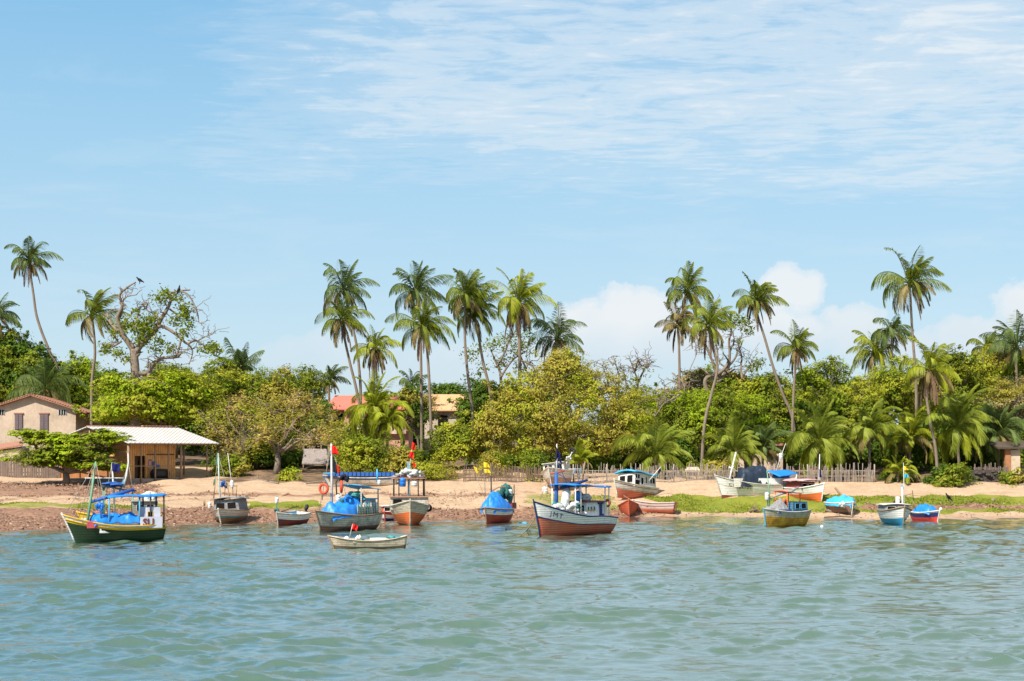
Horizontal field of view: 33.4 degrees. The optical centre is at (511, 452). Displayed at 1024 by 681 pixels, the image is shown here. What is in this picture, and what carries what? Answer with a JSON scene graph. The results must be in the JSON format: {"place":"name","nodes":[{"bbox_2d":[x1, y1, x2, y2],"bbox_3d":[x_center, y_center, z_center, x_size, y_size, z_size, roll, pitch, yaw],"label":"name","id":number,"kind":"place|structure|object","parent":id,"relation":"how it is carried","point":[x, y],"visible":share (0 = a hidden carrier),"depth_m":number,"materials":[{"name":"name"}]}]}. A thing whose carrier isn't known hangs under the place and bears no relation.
{"place":"outdoors","nodes":[
{"label":"outdoors","id":0,"kind":"place"},
{"bbox_2d":[0,516,1023,680],"bbox_3d":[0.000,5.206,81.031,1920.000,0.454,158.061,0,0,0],"label":"water","id":1,"kind":"structure","parent":0,"point":[695,598],"depth_m":58.94,"materials":[{"name":"liquid"}]},
{"bbox_2d":[61,461,166,542],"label":"fishing boat","id":2,"kind":"object","parent":1,"relation":"on","point":[150,526],"visible":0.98,"depth_m":99.68,"materials":[{"name":"white paint"}]},
{"bbox_2d":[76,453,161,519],"bbox_3d":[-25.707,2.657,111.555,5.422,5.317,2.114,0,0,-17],"label":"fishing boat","id":3,"kind":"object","parent":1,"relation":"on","point":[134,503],"visible":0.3,"depth_m":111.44,"materials":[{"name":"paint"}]},
{"bbox_2d":[210,453,250,524],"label":"fishing boat","id":4,"kind":"object","parent":1,"relation":"on","point":[227,510],"visible":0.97,"depth_m":126.06,"materials":[{"name":"grey wood"}]},
{"bbox_2d":[276,496,311,525],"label":"skiff","id":5,"kind":"object","parent":1,"relation":"on","point":[288,518],"visible":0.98,"depth_m":122.32,"materials":[{"name":"white wood"}]},
{"bbox_2d":[311,443,383,531],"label":"fishing boat","id":6,"kind":"object","parent":1,"relation":"on","point":[368,516],"visible":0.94,"depth_m":114.63,"materials":[{"name":"grey wood"}]},
{"bbox_2d":[321,494,359,521],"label":"tarp","id":7,"kind":"object","parent":6,"relation":"on","point":[349,506],"visible":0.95,"depth_m":113.67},
{"bbox_2d":[327,524,406,548],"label":"canoe","id":8,"kind":"object","parent":1,"relation":"on","point":[336,542],"visible":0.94,"depth_m":92.17,"materials":[{"name":"white wood"}]},
{"bbox_2d":[388,442,429,525],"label":"fishing boat","id":9,"kind":"object","parent":1,"relation":"on","point":[409,510],"visible":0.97,"depth_m":123.15,"materials":[{"name":"white wood"}]},
{"bbox_2d":[474,462,516,523],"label":"fishing boat","id":10,"kind":"object","parent":1,"relation":"on","point":[497,517],"visible":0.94,"depth_m":126.62,"materials":[{"name":"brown wood"}]},
{"bbox_2d":[532,444,618,536],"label":"fishing boat","id":11,"kind":"object","parent":1,"relation":"on","point":[592,517],"visible":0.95,"depth_m":108.29,"materials":[{"name":"white paint"}]},
{"bbox_2d":[763,472,811,526],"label":"fishing boat","id":12,"kind":"object","parent":1,"relation":"on","point":[796,513],"visible":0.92,"depth_m":120.09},
{"bbox_2d":[876,463,917,524],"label":"fishing boat","id":13,"kind":"object","parent":1,"relation":"on","point":[894,513],"visible":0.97,"depth_m":124.12,"materials":[{"name":"white wood"}]},
{"bbox_2d":[0,429,1023,530],"bbox_3d":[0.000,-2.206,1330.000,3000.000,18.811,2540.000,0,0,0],"label":"ground","id":14,"kind":"structure","parent":0,"point":[195,479],"depth_m":145.06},
{"bbox_2d":[0,323,53,401],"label":"broadleaf tree","id":15,"kind":"object","parent":14,"relation":"on","point":[11,347],"visible":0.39,"depth_m":185.52,"materials":[{"name":"green plant"}]},
{"bbox_2d":[0,457,60,477],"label":"plank fence","id":16,"kind":"object","parent":14,"relation":"on","point":[32,472],"visible":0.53,"depth_m":156.99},
{"bbox_2d":[0,344,65,402],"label":"broadleaf tree","id":17,"kind":"object","parent":14,"relation":"on","point":[29,360],"visible":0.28,"depth_m":184.29,"materials":[{"name":"green plant"}]},
{"bbox_2d":[4,236,63,370],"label":"coconut palm","id":18,"kind":"object","parent":14,"relation":"on","point":[28,260],"visible":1,"depth_m":185.88,"materials":[{"name":"green plant"}]},
{"bbox_2d":[4,357,85,404],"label":"coconut palm","id":19,"kind":"object","parent":14,"relation":"on","point":[48,381],"visible":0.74,"depth_m":180.41,"materials":[{"name":"green plant"}]},
{"bbox_2d":[0,394,101,457],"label":"gabled house","id":20,"kind":"structure","parent":14,"relation":"on","point":[38,412],"depth_m":175.00,"materials":[{"name":"paint"}]},
{"bbox_2d":[0,427,133,485],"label":"almond tree","id":21,"kind":"object","parent":14,"relation":"on","point":[68,454],"visible":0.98,"depth_m":149.55,"materials":[{"name":"green plant"}]},
{"bbox_2d":[47,350,112,404],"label":"broadleaf tree","id":22,"kind":"object","parent":14,"relation":"on","point":[82,369],"visible":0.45,"depth_m":183.23,"materials":[{"name":"green plant"}]},
{"bbox_2d":[65,287,130,424],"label":"coconut palm","id":23,"kind":"object","parent":14,"relation":"on","point":[94,307],"visible":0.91,"depth_m":171.85,"materials":[{"name":"green plant"}]},
{"bbox_2d":[61,425,218,485],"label":"timber shed","id":24,"kind":"structure","parent":14,"relation":"on","point":[156,443],"depth_m":154.40,"materials":[{"name":"wood"}]},
{"bbox_2d":[97,282,228,425],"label":"gnarled tree","id":25,"kind":"object","parent":14,"relation":"on","point":[140,339],"visible":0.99,"depth_m":167.71,"materials":[{"name":"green plant"}]},
{"bbox_2d":[70,367,255,426],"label":"broadleaf tree","id":26,"kind":"object","parent":14,"relation":"on","point":[150,400],"visible":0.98,"depth_m":166.82,"materials":[{"name":"green plant"}]},
{"bbox_2d":[168,352,260,457],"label":"broadleaf tree","id":27,"kind":"object","parent":14,"relation":"on","point":[233,377],"visible":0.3,"depth_m":176.56,"materials":[{"name":"green plant"}]},
{"bbox_2d":[204,453,257,476],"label":"bush","id":28,"kind":"object","parent":14,"relation":"on","point":[239,464],"visible":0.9,"depth_m":158.62,"materials":[{"name":"green plant"}]},
{"bbox_2d":[188,387,284,470],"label":"broadleaf tree","id":29,"kind":"object","parent":14,"relation":"on","point":[243,449],"visible":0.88,"depth_m":162.65,"materials":[{"name":"green plant"}]},
{"bbox_2d":[217,337,264,438],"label":"coconut palm","id":30,"kind":"object","parent":14,"relation":"on","point":[243,360],"visible":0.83,"depth_m":181.65,"materials":[{"name":"green plant"}]},
{"bbox_2d":[215,427,293,469],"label":"bush","id":31,"kind":"object","parent":14,"relation":"on","point":[264,458],"visible":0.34,"depth_m":164.89,"materials":[{"name":"green plant"}]},
{"bbox_2d":[225,363,310,426],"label":"broadleaf tree","id":32,"kind":"object","parent":14,"relation":"on","point":[279,386],"visible":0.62,"depth_m":174.63,"materials":[{"name":"green plant"}]},
{"bbox_2d":[244,384,348,473],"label":"broadleaf tree","id":33,"kind":"object","parent":14,"relation":"on","point":[279,449],"visible":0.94,"depth_m":160.52,"materials":[{"name":"green plant"}]},
{"bbox_2d":[269,362,332,444],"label":"broadleaf tree","id":34,"kind":"object","parent":14,"relation":"on","point":[305,378],"visible":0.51,"depth_m":178.29,"materials":[{"name":"green plant"}]},
{"bbox_2d":[314,295,374,429],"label":"coconut palm","id":35,"kind":"object","parent":14,"relation":"on","point":[336,326],"visible":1,"depth_m":173.74,"materials":[{"name":"green plant"}]},
{"bbox_2d":[323,259,379,403],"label":"coconut palm","id":36,"kind":"object","parent":14,"relation":"on","point":[351,288],"visible":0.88,"depth_m":179.83,"materials":[{"name":"green plant"}]},
{"bbox_2d":[322,472,397,485],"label":"long boat","id":37,"kind":"object","parent":14,"relation":"on","point":[364,478],"visible":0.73,"depth_m":149.81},
{"bbox_2d":[333,431,397,471],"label":"bush","id":38,"kind":"object","parent":14,"relation":"on","point":[371,451],"visible":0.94,"depth_m":157.10,"materials":[{"name":"green plant"}]},
{"bbox_2d":[329,395,412,457],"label":"red roofed house","id":39,"kind":"structure","parent":14,"relation":"on","point":[344,402],"depth_m":186.00,"materials":[{"name":"pink tile"}]},
{"bbox_2d":[350,323,401,423],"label":"coconut palm","id":40,"kind":"object","parent":14,"relation":"on","point":[376,354],"visible":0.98,"depth_m":172.61,"materials":[{"name":"green plant"}]},
{"bbox_2d":[342,369,414,461],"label":"young palm","id":41,"kind":"object","parent":14,"relation":"on","point":[371,395],"visible":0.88,"depth_m":162.30,"materials":[{"name":"green plant"}]},
{"bbox_2d":[367,400,412,452],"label":"young palm","id":42,"kind":"object","parent":14,"relation":"on","point":[399,422],"visible":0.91,"depth_m":161.24,"materials":[{"name":"green plant"}]},
{"bbox_2d":[379,445,427,473],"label":"bush","id":43,"kind":"object","parent":14,"relation":"on","point":[401,458],"visible":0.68,"depth_m":156.20,"materials":[{"name":"green plant"}]},
{"bbox_2d":[394,379,443,449],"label":"broadleaf tree","id":44,"kind":"object","parent":14,"relation":"on","point":[413,403],"visible":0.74,"depth_m":181.66,"materials":[{"name":"green plant"}]},
{"bbox_2d":[384,298,455,463],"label":"coconut palm","id":45,"kind":"object","parent":14,"relation":"on","point":[421,330],"visible":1,"depth_m":165.78,"materials":[{"name":"green plant"}]},
{"bbox_2d":[389,260,453,452],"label":"coconut palm","id":46,"kind":"object","parent":14,"relation":"on","point":[413,295],"visible":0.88,"depth_m":175.82,"materials":[{"name":"green plant"}]},
{"bbox_2d":[399,459,468,480],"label":"bush","id":47,"kind":"object","parent":14,"relation":"on","point":[432,470],"visible":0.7,"depth_m":154.49,"materials":[{"name":"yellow plant"}]},
{"bbox_2d":[425,394,467,456],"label":"orange roofed house","id":48,"kind":"structure","parent":14,"relation":"on","point":[445,412],"depth_m":197.00,"materials":[{"name":"tile"}]},
{"bbox_2d":[421,418,487,464],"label":"bush","id":49,"kind":"object","parent":14,"relation":"on","point":[453,439],"visible":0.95,"depth_m":164.08,"materials":[{"name":"green plant"}]},
{"bbox_2d":[442,268,504,464],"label":"coconut palm","id":50,"kind":"object","parent":14,"relation":"on","point":[467,291],"visible":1,"depth_m":169.87,"materials":[{"name":"green plant"}]},
{"bbox_2d":[451,280,505,447],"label":"coconut palm","id":51,"kind":"object","parent":14,"relation":"on","point":[473,320],"visible":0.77,"depth_m":171.51,"materials":[{"name":"green plant"}]},
{"bbox_2d":[445,371,519,452],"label":"broadleaf tree","id":52,"kind":"object","parent":14,"relation":"on","point":[480,395],"visible":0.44,"depth_m":175.33,"materials":[{"name":"green plant"}]},
{"bbox_2d":[468,450,514,476],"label":"bush","id":53,"kind":"object","parent":14,"relation":"on","point":[496,459],"visible":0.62,"depth_m":157.67,"materials":[{"name":"green plant"}]},
{"bbox_2d":[463,464,540,481],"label":"brushwood fence","id":54,"kind":"object","parent":14,"relation":"on","point":[473,474],"visible":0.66,"depth_m":152.77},
{"bbox_2d":[459,325,547,445],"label":"gnarled tree","id":55,"kind":"object","parent":14,"relation":"on","point":[501,359],"visible":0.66,"depth_m":183.94,"materials":[{"name":"brown plant"}]},
{"bbox_2d":[0,481,1021,529],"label":"seaweed","id":56,"kind":"object","parent":14,"relation":"on","point":[194,511],"visible":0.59,"depth_m":137.56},
{"bbox_2d":[3,352,1023,455],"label":"woodland","id":57,"kind":"object","parent":14,"relation":"on","point":[195,449],"visible":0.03,"depth_m":197.49,"materials":[{"name":"green plant"}]},
{"bbox_2d":[8,439,1023,468],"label":"undergrowth","id":58,"kind":"object","parent":14,"relation":"on","point":[296,458],"visible":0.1,"depth_m":168.41,"materials":[{"name":"green plant"}]},
{"bbox_2d":[485,267,558,444],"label":"coconut palm","id":59,"kind":"object","parent":14,"relation":"on","point":[517,310],"visible":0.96,"depth_m":177.65,"materials":[{"name":"green plant"}]},
{"bbox_2d":[527,302,586,412],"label":"coconut palm","id":60,"kind":"object","parent":14,"relation":"on","point":[560,342],"visible":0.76,"depth_m":182.72,"materials":[{"name":"green plant"}]},
{"bbox_2d":[461,344,661,461],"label":"broadleaf tree","id":61,"kind":"object","parent":14,"relation":"on","point":[565,424],"visible":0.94,"depth_m":161.49,"materials":[{"name":"green plant"}]},
{"bbox_2d":[541,452,585,490],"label":"fishing boat","id":62,"kind":"object","parent":14,"relation":"on","point":[565,467],"visible":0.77,"depth_m":149.05,"materials":[{"name":"white paint"}]},
{"bbox_2d":[560,447,626,471],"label":"bush","id":63,"kind":"object","parent":14,"relation":"on","point":[603,462],"visible":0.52,"depth_m":161.91,"materials":[{"name":"green plant"}]},
{"bbox_2d":[592,341,660,452],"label":"gnarled tree","id":64,"kind":"object","parent":14,"relation":"on","point":[646,366],"visible":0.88,"depth_m":185.94,"materials":[{"name":"brown plant"}]},
{"bbox_2d":[613,467,660,499],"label":"fishing boat","id":65,"kind":"object","parent":14,"relation":"on","point":[629,483],"visible":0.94,"depth_m":146.10,"materials":[{"name":"white paint"}]},
{"bbox_2d":[611,413,695,478],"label":"young palm","id":66,"kind":"object","parent":14,"relation":"on","point":[664,440],"visible":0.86,"depth_m":156.66,"materials":[{"name":"green plant"}]},
{"bbox_2d":[640,425,708,469],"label":"bush","id":67,"kind":"object","parent":14,"relation":"on","point":[688,444],"visible":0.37,"depth_m":162.71,"materials":[{"name":"green plant"}]},
{"bbox_2d":[654,301,704,390],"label":"coconut palm","id":68,"kind":"object","parent":14,"relation":"on","point":[678,317],"visible":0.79,"depth_m":177.87,"materials":[{"name":"green plant"}]},
{"bbox_2d":[657,365,720,448],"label":"broadleaf tree","id":69,"kind":"object","parent":14,"relation":"on","point":[697,374],"visible":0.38,"depth_m":182.63,"materials":[{"name":"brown plant"}]},
{"bbox_2d":[644,384,741,446],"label":"broadleaf tree","id":70,"kind":"object","parent":14,"relation":"on","point":[680,412],"visible":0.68,"depth_m":164.32,"materials":[{"name":"green plant"}]},
{"bbox_2d":[665,261,721,444],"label":"coconut palm","id":71,"kind":"object","parent":14,"relation":"on","point":[689,280],"visible":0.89,"depth_m":179.69,"materials":[{"name":"green plant"}]},
{"bbox_2d":[681,295,736,475],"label":"coconut palm","id":72,"kind":"object","parent":14,"relation":"on","point":[712,321],"visible":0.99,"depth_m":157.87,"materials":[{"name":"green plant"}]},
{"bbox_2d":[573,462,874,483],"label":"picket fence","id":73,"kind":"object","parent":14,"relation":"on","point":[607,470],"visible":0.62,"depth_m":152.59,"materials":[{"name":"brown wood"}]},
{"bbox_2d":[686,293,770,448],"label":"gnarled tree","id":74,"kind":"object","parent":14,"relation":"on","point":[725,368],"visible":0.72,"depth_m":175.79,"materials":[{"name":"brown plant"}]},
{"bbox_2d":[688,381,779,441],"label":"broadleaf tree","id":75,"kind":"object","parent":14,"relation":"on","point":[753,413],"visible":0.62,"depth_m":166.94,"materials":[{"name":"green plant"}]},
{"bbox_2d":[700,412,767,477],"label":"young palm","id":76,"kind":"object","parent":14,"relation":"on","point":[740,443],"visible":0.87,"depth_m":156.55,"materials":[{"name":"green plant"}]},
{"bbox_2d":[714,443,798,498],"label":"fishing boat","id":77,"kind":"object","parent":14,"relation":"on","point":[728,487],"visible":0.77,"depth_m":145.72,"materials":[{"name":"white paint"}]},
{"bbox_2d":[735,465,769,488],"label":"tarp","id":78,"kind":"object","parent":77,"relation":"on","point":[752,474],"visible":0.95,"depth_m":145.65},
{"bbox_2d":[732,271,795,431],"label":"coconut palm","id":79,"kind":"object","parent":14,"relation":"on","point":[760,299],"visible":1,"depth_m":171.86,"materials":[{"name":"green plant"}]},
{"bbox_2d":[743,421,791,465],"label":"young palm","id":80,"kind":"object","parent":14,"relation":"on","point":[767,447],"visible":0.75,"depth_m":158.65,"materials":[{"name":"green plant"}]},
{"bbox_2d":[733,370,818,431],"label":"broadleaf tree","id":81,"kind":"object","parent":14,"relation":"on","point":[764,385],"visible":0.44,"depth_m":174.35,"materials":[{"name":"green plant"}]},
{"bbox_2d":[770,319,818,466],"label":"coconut palm","id":82,"kind":"object","parent":14,"relation":"on","point":[798,343],"visible":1,"depth_m":167.83,"materials":[{"name":"green plant"}]},
{"bbox_2d":[765,379,831,443],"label":"broadleaf tree","id":83,"kind":"object","parent":14,"relation":"on","point":[809,412],"visible":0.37,"depth_m":174.32,"materials":[{"name":"green plant"}]},
{"bbox_2d":[781,454,841,501],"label":"fishing boat","id":84,"kind":"object","parent":14,"relation":"on","point":[811,491],"visible":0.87,"depth_m":143.47,"materials":[{"name":"white paint"}]},
{"bbox_2d":[781,399,859,476],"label":"young palm","id":85,"kind":"object","parent":14,"relation":"on","point":[817,436],"visible":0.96,"depth_m":155.19,"materials":[{"name":"green plant"}]},
{"bbox_2d":[789,355,852,415],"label":"broadleaf tree","id":86,"kind":"object","parent":14,"relation":"on","point":[813,379],"visible":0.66,"depth_m":179.26,"materials":[{"name":"green plant"}]},
{"bbox_2d":[813,377,884,457],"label":"broadleaf tree","id":87,"kind":"object","parent":14,"relation":"on","point":[843,404],"visible":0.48,"depth_m":173.47,"materials":[{"name":"green plant"}]},
{"bbox_2d":[814,428,890,469],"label":"broadleaf tree","id":88,"kind":"object","parent":14,"relation":"on","point":[852,457],"visible":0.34,"depth_m":163.72,"materials":[{"name":"green plant"}]},
{"bbox_2d":[838,398,908,476],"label":"young palm","id":89,"kind":"object","parent":14,"relation":"on","point":[865,427],"visible":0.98,"depth_m":157.47,"materials":[{"name":"green plant"}]},
{"bbox_2d":[846,328,900,378],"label":"coconut palm","id":90,"kind":"object","parent":14,"relation":"on","point":[877,355],"visible":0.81,"depth_m":187.62,"materials":[{"name":"green plant"}]},
{"bbox_2d":[842,364,928,422],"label":"broadleaf tree","id":91,"kind":"object","parent":14,"relation":"on","point":[889,385],"visible":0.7,"depth_m":174.91,"materials":[{"name":"green plant"}]},
{"bbox_2d":[871,313,916,410],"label":"coconut palm","id":92,"kind":"object","parent":14,"relation":"on","point":[893,329],"visible":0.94,"depth_m":185.79,"materials":[{"name":"green plant"}]},
{"bbox_2d":[880,456,920,483],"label":"young palm","id":93,"kind":"object","parent":14,"relation":"on","point":[895,466],"visible":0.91,"depth_m":152.35,"materials":[{"name":"green plant"}]},
{"bbox_2d":[867,423,940,470],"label":"broadleaf tree","id":94,"kind":"object","parent":14,"relation":"on","point":[918,458],"visible":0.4,"depth_m":162.13,"materials":[{"name":"green plant"}]},
{"bbox_2d":[871,246,951,415],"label":"coconut palm","id":95,"kind":"object","parent":14,"relation":"on","point":[915,274],"visible":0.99,"depth_m":173.63,"materials":[{"name":"green plant"}]},
{"bbox_2d":[875,406,951,468],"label":"young palm","id":96,"kind":"object","parent":14,"relation":"on","point":[910,426],"visible":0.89,"depth_m":159.61,"materials":[{"name":"green plant"}]},
{"bbox_2d":[898,336,961,467],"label":"coconut palm","id":97,"kind":"object","parent":14,"relation":"on","point":[930,376],"visible":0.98,"depth_m":156.75,"materials":[{"name":"green plant"}]},
{"bbox_2d":[921,462,982,487],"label":"bush","id":98,"kind":"object","parent":14,"relation":"on","point":[949,476],"visible":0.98,"depth_m":149.73,"materials":[{"name":"green plant"}]},
{"bbox_2d":[911,381,1002,465],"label":"young palm","id":99,"kind":"object","parent":14,"relation":"on","point":[959,414],"visible":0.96,"depth_m":158.31,"materials":[{"name":"green plant"}]},
{"bbox_2d":[919,344,1004,414],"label":"broadleaf tree","id":100,"kind":"object","parent":14,"relation":"on","point":[966,370],"visible":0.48,"depth_m":179.39,"materials":[{"name":"green plant"}]},
{"bbox_2d":[931,405,1023,469],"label":"broadleaf tree","id":101,"kind":"object","parent":14,"relation":"on","point":[985,458],"visible":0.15,"depth_m":164.61,"materials":[{"name":"green plant"}]},
{"bbox_2d":[950,389,1023,469],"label":"young palm","id":102,"kind":"object","parent":14,"relation":"on","point":[1004,419],"visible":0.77,"depth_m":159.20,"materials":[{"name":"green plant"}]},
{"bbox_2d":[970,371,1023,424],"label":"broadleaf tree","id":103,"kind":"object","parent":14,"relation":"on","point":[1012,399],"visible":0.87,"depth_m":170.97,"materials":[{"name":"green plant"}]},
{"bbox_2d":[978,309,1023,415],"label":"coconut palm","id":104,"kind":"object","parent":14,"relation":"on","point":[1007,343],"visible":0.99,"depth_m":179.36,"materials":[{"name":"green plant"}]},
{"bbox_2d":[989,441,1023,474],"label":"hut","id":105,"kind":"object","parent":14,"relation":"on","point":[1012,459],"visible":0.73,"depth_m":155.82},
{"bbox_2d":[0,493,1023,513],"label":"grass","id":106,"kind":"structure","parent":0,"point":[938,501],"depth_m":142.69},
{"bbox_2d":[0,0,1023,424],"label":"sky","id":107,"kind":"structure","parent":0,"point":[227,151],"materials":[{"name":"blue"}]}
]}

